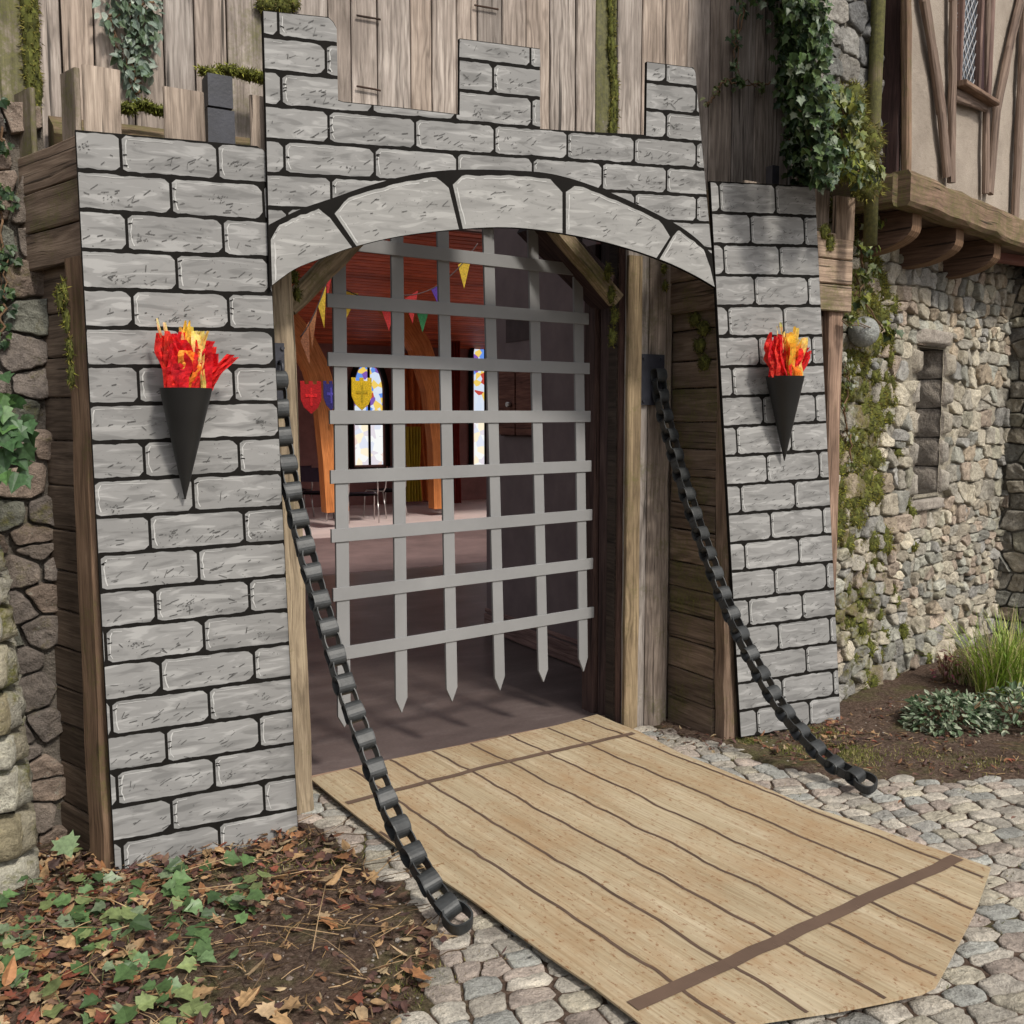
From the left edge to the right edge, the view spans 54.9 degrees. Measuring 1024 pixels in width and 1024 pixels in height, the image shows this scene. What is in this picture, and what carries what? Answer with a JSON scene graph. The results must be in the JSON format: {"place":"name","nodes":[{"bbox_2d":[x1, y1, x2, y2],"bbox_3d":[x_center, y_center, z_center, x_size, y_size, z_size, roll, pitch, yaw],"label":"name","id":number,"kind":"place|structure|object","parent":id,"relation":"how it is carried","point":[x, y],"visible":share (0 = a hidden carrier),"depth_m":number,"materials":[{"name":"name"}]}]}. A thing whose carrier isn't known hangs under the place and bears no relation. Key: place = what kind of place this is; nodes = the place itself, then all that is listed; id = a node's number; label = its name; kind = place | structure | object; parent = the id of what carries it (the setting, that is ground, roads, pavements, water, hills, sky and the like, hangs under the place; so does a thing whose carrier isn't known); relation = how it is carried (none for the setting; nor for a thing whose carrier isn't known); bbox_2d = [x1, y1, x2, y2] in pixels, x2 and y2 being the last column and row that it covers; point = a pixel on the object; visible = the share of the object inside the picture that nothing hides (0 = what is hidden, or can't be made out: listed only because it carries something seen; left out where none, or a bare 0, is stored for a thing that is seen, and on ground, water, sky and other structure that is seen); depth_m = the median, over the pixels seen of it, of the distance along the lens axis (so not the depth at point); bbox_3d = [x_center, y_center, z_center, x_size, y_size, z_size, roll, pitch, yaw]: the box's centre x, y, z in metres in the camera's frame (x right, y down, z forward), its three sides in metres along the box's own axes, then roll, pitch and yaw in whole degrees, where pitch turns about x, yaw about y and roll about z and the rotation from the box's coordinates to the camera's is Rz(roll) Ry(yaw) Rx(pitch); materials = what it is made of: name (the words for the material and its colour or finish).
{"place":"outdoors","nodes":[
{"label":"outdoors","id":0,"kind":"place"},
{"bbox_2d":[303,499,486,538],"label":"hall floor","id":1,"kind":"structure","parent":0,"point":[320,526],"depth_m":16.15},
{"bbox_2d":[300,465,314,516],"bbox_3d":[-3.528,-0.337,15.955,0.484,0.843,0.561,-4,6,-33],"label":"stacking chair","id":2,"kind":"object","parent":1,"relation":"on","point":[305,489],"visible":0.23,"depth_m":15.90,"materials":[{"name":"metal"}]},
{"bbox_2d":[300,468,333,521],"bbox_3d":[-3.081,-0.286,15.421,0.481,0.844,0.562,0,5,1],"label":"stacking chair","id":3,"kind":"object","parent":1,"relation":"on","point":[309,474],"visible":0.37,"depth_m":15.15,"materials":[{"name":"fabric"}]},
{"bbox_2d":[348,468,379,523],"bbox_3d":[-2.316,-0.262,15.167,0.483,0.844,0.562,-2,6,-16],"label":"stacking chair","id":4,"kind":"object","parent":1,"relation":"on","point":[361,494],"visible":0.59,"depth_m":15.12,"materials":[{"name":"metal"}]},
{"bbox_2d":[364,465,407,518],"bbox_3d":[-2.044,-0.337,15.957,0.562,0.844,0.482,5,7,40],"label":"stacking chair","id":5,"kind":"object","parent":1,"relation":"on","point":[384,490],"visible":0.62,"depth_m":15.92,"materials":[{"name":"metal"}]},
{"bbox_2d":[0,646,1023,1023],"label":"ground","id":6,"kind":"structure","parent":0,"point":[900,688],"depth_m":3.18,"materials":[{"name":"soil"}]},
{"bbox_2d":[0,540,39,895],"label":"stone pillar","id":7,"kind":"structure","parent":6,"relation":"on","point":[19,852],"depth_m":3.31,"materials":[{"name":"beige stone"}]},
{"bbox_2d":[0,101,70,844],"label":"old stone wall","id":8,"kind":"structure","parent":6,"relation":"on","point":[26,522],"depth_m":3.62,"materials":[{"name":"grey stone"}]},
{"bbox_2d":[0,97,22,350],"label":"climbing ivy","id":9,"kind":"object","parent":8,"relation":"attached to","point":[7,194],"visible":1,"depth_m":3.49,"materials":[{"name":"green plant"}]},
{"bbox_2d":[0,371,38,493],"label":"climbing ivy","id":10,"kind":"object","parent":8,"relation":"attached to","point":[15,432],"visible":1,"depth_m":3.16,"materials":[{"name":"green plant"}]},
{"bbox_2d":[51,830,79,883],"bbox_3d":[-1.510,1.177,3.331,0.094,0.227,0.077,-3,6,-30],"label":"ivy sprig","id":11,"kind":"object","parent":6,"relation":"on","point":[66,845],"visible":0.87,"depth_m":3.30,"materials":[{"name":"green plant"}]},
{"bbox_2d":[0,847,291,1023],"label":"creeping ivy","id":12,"kind":"object","parent":6,"relation":"on","point":[138,920],"visible":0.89,"depth_m":3.00,"materials":[{"name":"green plant"}]},
{"bbox_2d":[75,130,297,872],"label":"castle tower panel","id":13,"kind":"structure","parent":6,"relation":"on","point":[195,640],"depth_m":3.48,"materials":[{"name":"cardboard"}]},
{"bbox_2d":[154,318,238,498],"bbox_3d":[-1.082,-0.347,3.381,0.172,0.614,0.250,4,7,38],"label":"torch","id":14,"kind":"object","parent":13,"relation":"attached to","point":[193,369],"visible":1,"depth_m":3.31,"materials":[{"name":"metal"}]},
{"bbox_2d":[0,0,854,868],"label":"timber gatehouse","id":15,"kind":"object","parent":6,"relation":"on","point":[660,644],"visible":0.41,"depth_m":4.72,"materials":[{"name":"brown wood"}]},
{"bbox_2d":[15,0,44,106],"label":"moss patch","id":16,"kind":"object","parent":15,"relation":"attached to","point":[30,32],"visible":0.91,"depth_m":3.56,"materials":[{"name":"green plant"}]},
{"bbox_2d":[53,277,78,390],"bbox_3d":[-1.503,-0.600,3.315,0.076,0.396,0.075,-3,6,-30],"label":"moss patch","id":17,"kind":"object","parent":15,"relation":"attached to","point":[61,296],"visible":1,"depth_m":3.31,"materials":[{"name":"green plant"}]},
{"bbox_2d":[92,0,164,102],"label":"climbing ivy","id":18,"kind":"object","parent":15,"relation":"attached to","point":[134,29],"visible":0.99,"depth_m":3.69,"materials":[{"name":"green plant"}]},
{"bbox_2d":[120,95,163,118],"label":"moss patch","id":19,"kind":"object","parent":15,"relation":"attached to","point":[145,105],"visible":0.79,"depth_m":3.53,"materials":[{"name":"green plant"}]},
{"bbox_2d":[202,73,234,143],"bbox_3d":[-1.060,-1.402,3.558,0.097,0.317,0.101,-3,6,-30],"label":"stone block","id":20,"kind":"object","parent":15,"relation":"on","point":[217,90],"visible":0.68,"depth_m":3.52,"materials":[{"name":"stone"}]},
{"bbox_2d":[192,61,262,86],"bbox_3d":[-1.058,-1.683,3.791,0.339,0.093,0.112,-3,6,-30],"label":"moss patch","id":21,"kind":"object","parent":15,"relation":"attached to","point":[233,71],"visible":0.78,"depth_m":3.77,"materials":[{"name":"green plant"}]},
{"bbox_2d":[253,0,302,15],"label":"moss patch","id":22,"kind":"object","parent":15,"relation":"attached to","point":[286,6],"visible":0.78,"depth_m":3.95,"materials":[{"name":"green plant"}]},
{"bbox_2d":[275,343,284,398],"bbox_3d":[-0.891,-0.527,3.770,0.056,0.240,0.074,-3,6,-30],"label":"wall plate","id":23,"kind":"object","parent":15,"relation":"attached to","point":[279,356],"depth_m":3.78,"materials":[{"name":"metal"}]},
{"bbox_2d":[276,371,472,935],"bbox_3d":[-0.515,0.388,3.377,0.096,1.766,1.141,-5,7,-41],"label":"chain","id":24,"kind":"object","parent":23,"relation":"hanging from","point":[449,905],"visible":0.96,"depth_m":3.44,"materials":[{"name":"black metal"}]},
{"bbox_2d":[291,269,302,301],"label":"moss patch","id":25,"kind":"object","parent":15,"relation":"attached to","point":[297,294],"visible":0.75,"depth_m":3.85,"materials":[{"name":"green plant"}]},
{"bbox_2d":[326,228,593,726],"bbox_3d":[-0.175,-0.277,4.688,1.552,2.378,0.020,-4,7,-39],"label":"portcullis","id":26,"kind":"object","parent":15,"relation":"hanging from","point":[397,361],"visible":0.81,"depth_m":4.62,"materials":[{"name":"grey metal"}]},
{"bbox_2d":[262,10,714,287],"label":"castle arch panel","id":27,"kind":"structure","parent":15,"relation":"attached to","point":[341,176],"depth_m":3.88,"materials":[{"name":"cardboard"}]},
{"bbox_2d":[603,261,620,348],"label":"moss patch","id":28,"kind":"object","parent":15,"relation":"attached to","point":[612,338],"visible":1,"depth_m":4.80,"materials":[{"name":"green plant"}]},
{"bbox_2d":[606,0,621,132],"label":"moss patch","id":29,"kind":"object","parent":15,"relation":"attached to","point":[613,114],"visible":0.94,"depth_m":4.79,"materials":[{"name":"green plant"}]},
{"bbox_2d":[641,354,664,404],"bbox_3d":[0.718,-0.667,4.968,0.155,0.255,0.074,-3,6,-30],"label":"wall plate","id":30,"kind":"object","parent":15,"relation":"attached to","point":[650,362],"depth_m":4.97,"materials":[{"name":"metal"}]},
{"bbox_2d":[650,368,877,794],"bbox_3d":[1.132,0.234,4.581,0.096,1.836,1.297,-4,7,-38],"label":"chain","id":31,"kind":"object","parent":30,"relation":"hanging from","point":[817,750],"visible":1,"depth_m":4.69,"materials":[{"name":"black metal"}]},
{"bbox_2d":[660,262,669,292],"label":"moss patch","id":32,"kind":"object","parent":15,"relation":"attached to","point":[665,286],"visible":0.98,"depth_m":4.94,"materials":[{"name":"green plant"}]},
{"bbox_2d":[687,311,712,373],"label":"moss patch","id":33,"kind":"object","parent":15,"relation":"attached to","point":[700,343],"visible":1,"depth_m":4.87,"materials":[{"name":"green plant"}]},
{"bbox_2d":[725,0,749,92],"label":"climbing ivy","id":34,"kind":"object","parent":15,"relation":"attached to","point":[734,67],"visible":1,"depth_m":5.10,"materials":[{"name":"green plant"}]},
{"bbox_2d":[699,77,781,107],"bbox_3d":[1.231,-2.202,5.160,0.603,0.246,0.064,-3,6,-30],"label":"climbing ivy","id":35,"kind":"object","parent":15,"relation":"attached to","point":[727,81],"visible":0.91,"depth_m":5.09,"materials":[{"name":"green plant"}]},
{"bbox_2d":[766,165,778,183],"bbox_3d":[1.319,-1.589,4.997,0.051,0.317,0.053,-3,6,-30],"label":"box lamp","id":36,"kind":"object","parent":15,"relation":"attached to","point":[772,174],"visible":0.16,"depth_m":4.97,"materials":[{"name":"metal"}]},
{"bbox_2d":[748,0,848,194],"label":"climbing ivy","id":37,"kind":"object","parent":15,"relation":"attached to","point":[806,27],"visible":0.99,"depth_m":4.29,"materials":[{"name":"green plant"}]},
{"bbox_2d":[819,222,835,252],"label":"moss patch","id":38,"kind":"object","parent":15,"relation":"attached to","point":[824,230],"visible":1,"depth_m":4.92,"materials":[{"name":"green plant"}]},
{"bbox_2d":[0,682,1018,1023],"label":"grit","id":39,"kind":"object","parent":6,"relation":"on","point":[290,978],"visible":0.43,"depth_m":3.06,"materials":[{"name":"plant"}]},
{"bbox_2d":[0,681,1023,1023],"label":"twigs","id":40,"kind":"object","parent":6,"relation":"on","point":[250,945],"visible":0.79,"depth_m":3.07,"materials":[{"name":"brown wood"}]},
{"bbox_2d":[0,681,1023,1023],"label":"leaf litter","id":41,"kind":"object","parent":6,"relation":"on","point":[146,899],"visible":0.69,"depth_m":3.04,"materials":[{"name":"brown plant"}]},
{"bbox_2d":[215,722,1018,1009],"bbox_3d":[0.650,1.220,3.934,3.597,0.052,1.351,-3,6,-30],"label":"ground moss","id":42,"kind":"object","parent":6,"relation":"on","point":[865,750],"visible":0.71,"depth_m":4.66,"materials":[{"name":"green plant"}]},
{"bbox_2d":[292,127,1023,667],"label":"hall interior","id":43,"kind":"object","parent":6,"relation":"on","point":[368,275],"visible":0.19,"depth_m":12.65,"materials":[{"name":"red paint"}]},
{"bbox_2d":[300,381,320,413],"bbox_3d":[-2.300,-1.311,11.281,0.245,0.374,0.018,-3,6,-30],"label":"shield banner","id":44,"kind":"object","parent":43,"relation":"hanging from","point":[310,395],"visible":1,"depth_m":11.27,"materials":[{"name":"fabric"}]},
{"bbox_2d":[300,279,330,363],"bbox_3d":[-2.010,-2.094,10.207,0.391,1.128,0.027,-3,6,-30],"label":"bunting","id":45,"kind":"object","parent":43,"relation":"hanging from","point":[311,326],"visible":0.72,"depth_m":10.20,"materials":[{"name":"fabric"}]},
{"bbox_2d":[323,381,332,409],"bbox_3d":[-2.150,-1.381,11.708,0.184,0.347,0.018,-3,6,-30],"label":"shield banner","id":46,"kind":"object","parent":43,"relation":"hanging from","point":[328,393],"visible":0.61,"depth_m":11.69,"materials":[{"name":"fabric"}]},
{"bbox_2d":[351,377,371,409],"bbox_3d":[-1.765,-1.386,11.581,0.249,0.383,0.018,-3,6,-30],"label":"shield banner","id":47,"kind":"object","parent":43,"relation":"hanging from","point":[361,391],"visible":0.94,"depth_m":11.57,"materials":[{"name":"fabric"}]},
{"bbox_2d":[348,367,389,468],"bbox_3d":[-2.599,-1.799,17.942,0.801,2.141,0.087,-3,6,-30],"label":"stained glass window","id":48,"kind":"structure","parent":43,"relation":"attached to","point":[368,444],"depth_m":17.99,"materials":[{"name":"multicoloured"}]},
{"bbox_2d":[348,367,389,468],"bbox_3d":[-2.599,-1.799,17.942,0.801,2.141,0.087,-3,6,-30],"label":"window frame","id":49,"kind":"structure","parent":48,"relation":"in","point":[354,371],"depth_m":17.97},
{"bbox_2d":[331,281,427,331],"bbox_3d":[-1.610,-2.627,12.703,1.498,0.584,0.075,-3,6,-29],"label":"bunting","id":50,"kind":"object","parent":43,"relation":"hanging from","point":[422,318],"visible":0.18,"depth_m":12.71,"materials":[{"name":"fabric"}]},
{"bbox_2d":[405,427,421,501],"bbox_3d":[-1.739,-0.840,17.311,0.274,1.312,0.140,-3,6,-30],"label":"curtain","id":51,"kind":"object","parent":43,"relation":"hanging from","point":[413,453],"visible":0.82,"depth_m":17.29,"materials":[{"name":"fabric"}]},
{"bbox_2d":[404,353,427,500],"bbox_3d":[-1.703,-1.515,17.730,0.662,2.643,0.140,-3,6,-30],"label":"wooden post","id":52,"kind":"object","parent":43,"relation":"hanging from","point":[413,402],"visible":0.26,"depth_m":17.68,"materials":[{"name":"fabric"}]},
{"bbox_2d":[404,243,477,323],"bbox_3d":[-0.889,-2.784,11.939,1.092,1.028,0.024,-3,6,-30],"label":"bunting","id":53,"kind":"object","parent":43,"relation":"hanging from","point":[463,268],"visible":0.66,"depth_m":12.04,"materials":[{"name":"fabric"}]},
{"bbox_2d":[451,341,460,502],"bbox_3d":[-1.074,-1.627,17.964,0.261,2.942,0.140,-3,6,-30],"label":"curtain","id":54,"kind":"object","parent":43,"relation":"hanging from","point":[455,351],"visible":0.39,"depth_m":17.95,"materials":[{"name":"fabric"}]},
{"bbox_2d":[468,348,485,464],"bbox_3d":[-0.514,-2.185,19.099,0.737,2.804,0.087,-3,6,-30],"label":"stained glass window","id":55,"kind":"structure","parent":43,"relation":"attached to","point":[479,428],"depth_m":19.05,"materials":[{"name":"multicoloured"}]},
{"bbox_2d":[468,348,485,464],"bbox_3d":[-0.514,-2.185,19.099,0.737,2.804,0.087,-3,6,-30],"label":"window frame","id":56,"kind":"structure","parent":55,"relation":"in","point":[471,350],"depth_m":18.97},
{"bbox_2d":[499,372,531,436],"bbox_3d":[0.025,-0.756,6.815,0.078,0.464,0.484,-3,6,-30],"label":"wall cupboard","id":57,"kind":"object","parent":43,"relation":"attached to","point":[514,391],"depth_m":6.82,"materials":[{"name":"brown wood"}]},
{"bbox_2d":[499,372,515,434],"bbox_3d":[-0.030,-0.766,6.922,0.018,0.444,0.222,-3,6,-30],"label":"cupboard door","id":58,"kind":"structure","parent":57,"relation":"in","point":[507,380],"depth_m":6.91,"materials":[{"name":"brown wood"}]},
{"bbox_2d":[516,372,531,434],"bbox_3d":[0.090,-0.746,6.713,0.018,0.444,0.222,-3,6,-30],"label":"cupboard door","id":59,"kind":"structure","parent":57,"relation":"in","point":[523,387],"depth_m":6.71,"materials":[{"name":"brown wood"}]},
{"bbox_2d":[506,320,528,342],"bbox_3d":[0.039,-1.261,6.817,0.003,0.159,0.330,-3,6,-30],"label":"notice sheet","id":60,"kind":"object","parent":43,"relation":"attached to","point":[517,330],"visible":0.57,"depth_m":6.82,"materials":[{"name":"paper"}]},
{"bbox_2d":[708,181,839,737],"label":"castle tower panel","id":61,"kind":"structure","parent":6,"relation":"on","point":[764,243],"depth_m":4.85,"materials":[{"name":"cardboard"}]},
{"bbox_2d":[764,322,810,460],"bbox_3d":[1.313,-0.568,4.718,0.190,0.656,0.266,3,6,26],"label":"torch","id":62,"kind":"object","parent":61,"relation":"attached to","point":[786,359],"visible":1,"depth_m":4.66,"materials":[{"name":"metal"}]},
{"bbox_2d":[812,0,1023,701],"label":"timber framed house","id":63,"kind":"structure","parent":6,"relation":"on","point":[945,78],"depth_m":5.92,"materials":[{"name":"stone"}]},
{"bbox_2d":[840,356,858,472],"bbox_3d":[1.819,-0.523,5.332,0.086,0.629,0.182,5,7,41],"label":"climbing ivy","id":64,"kind":"object","parent":63,"relation":"attached to","point":[851,386],"visible":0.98,"depth_m":5.32,"materials":[{"name":"green plant"}]},
{"bbox_2d":[820,77,890,207],"bbox_3d":[1.629,-1.770,4.681,0.201,0.610,0.617,5,7,41],"label":"moss patch","id":65,"kind":"object","parent":63,"relation":"attached to","point":[874,141],"visible":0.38,"depth_m":4.74,"materials":[{"name":"green plant"}]},
{"bbox_2d":[843,495,868,523],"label":"moss patch","id":66,"kind":"object","parent":63,"relation":"attached to","point":[847,504],"visible":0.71,"depth_m":5.49,"materials":[{"name":"green plant"}]},
{"bbox_2d":[822,193,902,558],"bbox_3d":[1.914,-0.698,5.458,0.103,2.054,1.091,5,8,44],"label":"moss patch","id":67,"kind":"object","parent":63,"relation":"attached to","point":[874,492],"visible":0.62,"depth_m":5.54,"materials":[{"name":"green plant"}]},
{"bbox_2d":[870,362,878,369],"bbox_3d":[2.030,-0.817,5.516,0.048,0.048,0.048,-3,6,-30],"label":"pebble","id":68,"kind":"object","parent":67,"relation":"attached to","point":[874,365],"visible":1,"depth_m":5.50,"materials":[{"name":"stone"}]},
{"bbox_2d":[848,317,879,346],"bbox_3d":[1.892,-0.969,5.303,0.163,0.163,0.163,-3,6,-30],"label":"stone ball","id":69,"kind":"object","parent":63,"relation":"attached to","point":[860,336],"visible":0.88,"depth_m":5.25,"materials":[{"name":"grey stone"}]},
{"bbox_2d":[828,84,904,342],"bbox_3d":[1.735,-1.407,4.835,0.245,1.084,1.213,3,6,30],"label":"climbing ivy","id":70,"kind":"object","parent":63,"relation":"attached to","point":[844,99],"visible":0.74,"depth_m":4.58,"materials":[{"name":"green plant"}]},
{"bbox_2d":[838,277,896,689],"bbox_3d":[2.005,-0.171,5.619,0.080,2.676,1.054,5,8,45],"label":"moss patch","id":71,"kind":"object","parent":63,"relation":"attached to","point":[851,622],"visible":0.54,"depth_m":5.68,"materials":[{"name":"green plant"}]},
{"bbox_2d":[844,440,903,463],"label":"moss patch","id":72,"kind":"object","parent":63,"relation":"on","point":[897,452],"visible":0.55,"depth_m":5.73,"materials":[{"name":"green plant"}]},
{"bbox_2d":[850,284,899,398],"bbox_3d":[2.037,-0.956,5.563,0.113,0.666,0.663,5,8,44],"label":"moss patch","id":73,"kind":"object","parent":63,"relation":"attached to","point":[876,376],"visible":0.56,"depth_m":5.59,"materials":[{"name":"green plant"}]},
{"bbox_2d":[867,394,900,425],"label":"moss patch","id":74,"kind":"object","parent":63,"relation":"on","point":[889,415],"visible":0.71,"depth_m":5.77,"materials":[{"name":"green plant"}]},
{"bbox_2d":[857,616,931,686],"bbox_3d":[2.376,0.815,6.074,0.088,0.519,1.076,5,8,44],"label":"moss patch","id":75,"kind":"object","parent":63,"relation":"attached to","point":[903,629],"visible":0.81,"depth_m":5.85,"materials":[{"name":"green plant"}]},
{"bbox_2d":[890,539,919,607],"bbox_3d":[2.412,0.388,6.071,0.401,0.422,0.074,-5,8,-44],"label":"moss patch","id":76,"kind":"object","parent":63,"relation":"on","point":[915,548],"visible":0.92,"depth_m":6.03,"materials":[{"name":"green plant"}]},
{"bbox_2d":[906,498,917,518],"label":"moss patch","id":77,"kind":"object","parent":63,"relation":"attached to","point":[912,511],"visible":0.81,"depth_m":6.11,"materials":[{"name":"green plant"}]},
{"bbox_2d":[957,0,999,106],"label":"window","id":78,"kind":"structure","parent":63,"relation":"in","point":[970,13],"depth_m":5.47,"materials":[{"name":"brown wood"}]},
{"bbox_2d":[930,649,962,684],"bbox_3d":[2.633,0.952,5.978,0.188,0.244,0.188,-3,6,-30],"label":"leafy shrub","id":79,"kind":"object","parent":6,"relation":"on","point":[942,672],"visible":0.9,"depth_m":5.98,"materials":[{"name":"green plant"}]},
{"bbox_2d":[910,636,985,686],"bbox_3d":[2.732,0.884,5.999,0.506,0.303,0.518,-3,6,-30],"label":"grass tuft","id":80,"kind":"object","parent":6,"relation":"on","point":[964,677],"visible":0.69,"depth_m":5.96,"materials":[{"name":"plant"}]},
{"bbox_2d":[896,688,999,736],"bbox_3d":[2.290,1.036,5.155,0.587,0.236,0.469,-3,6,-30],"label":"leafy shrub","id":81,"kind":"object","parent":6,"relation":"on","point":[967,704],"visible":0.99,"depth_m":5.07,"materials":[{"name":"green plant"}]},
{"bbox_2d":[918,603,1023,701],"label":"grass tuft","id":82,"kind":"object","parent":6,"relation":"on","point":[1005,662],"visible":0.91,"depth_m":5.65,"materials":[{"name":"green plant"}]},
{"bbox_2d":[974,680,1023,735],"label":"leafy shrub","id":83,"kind":"object","parent":6,"relation":"on","point":[1013,687],"visible":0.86,"depth_m":5.11,"materials":[{"name":"green plant"}]},
{"bbox_2d":[297,725,1023,1023],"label":"cobbled path","id":84,"kind":"structure","parent":0,"point":[1001,964],"depth_m":3.14,"materials":[{"name":"stone"}]},
{"bbox_2d":[312,714,990,1023],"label":"drawbridge mat","id":85,"kind":"object","parent":84,"relation":"on","point":[690,890],"visible":0.98,"depth_m":3.39,"materials":[{"name":"brown wood"}]},
{"bbox_2d":[304,725,1020,1022],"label":"joint moss","id":86,"kind":"object","parent":84,"relation":"on","point":[770,786],"visible":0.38,"depth_m":3.79,"materials":[{"name":"green plant"}]},
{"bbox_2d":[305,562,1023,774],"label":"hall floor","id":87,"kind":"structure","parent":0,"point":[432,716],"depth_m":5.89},
{"bbox_2d":[304,529,486,574],"bbox_3d":[0.277,0.372,13.031,11.100,0.028,3.000,-3,6,-30],"label":"hall carpet","id":88,"kind":"object","parent":87,"relation":"on","point":[377,554],"depth_m":11.73,"materials":[{"name":"carpet"}]}
]}

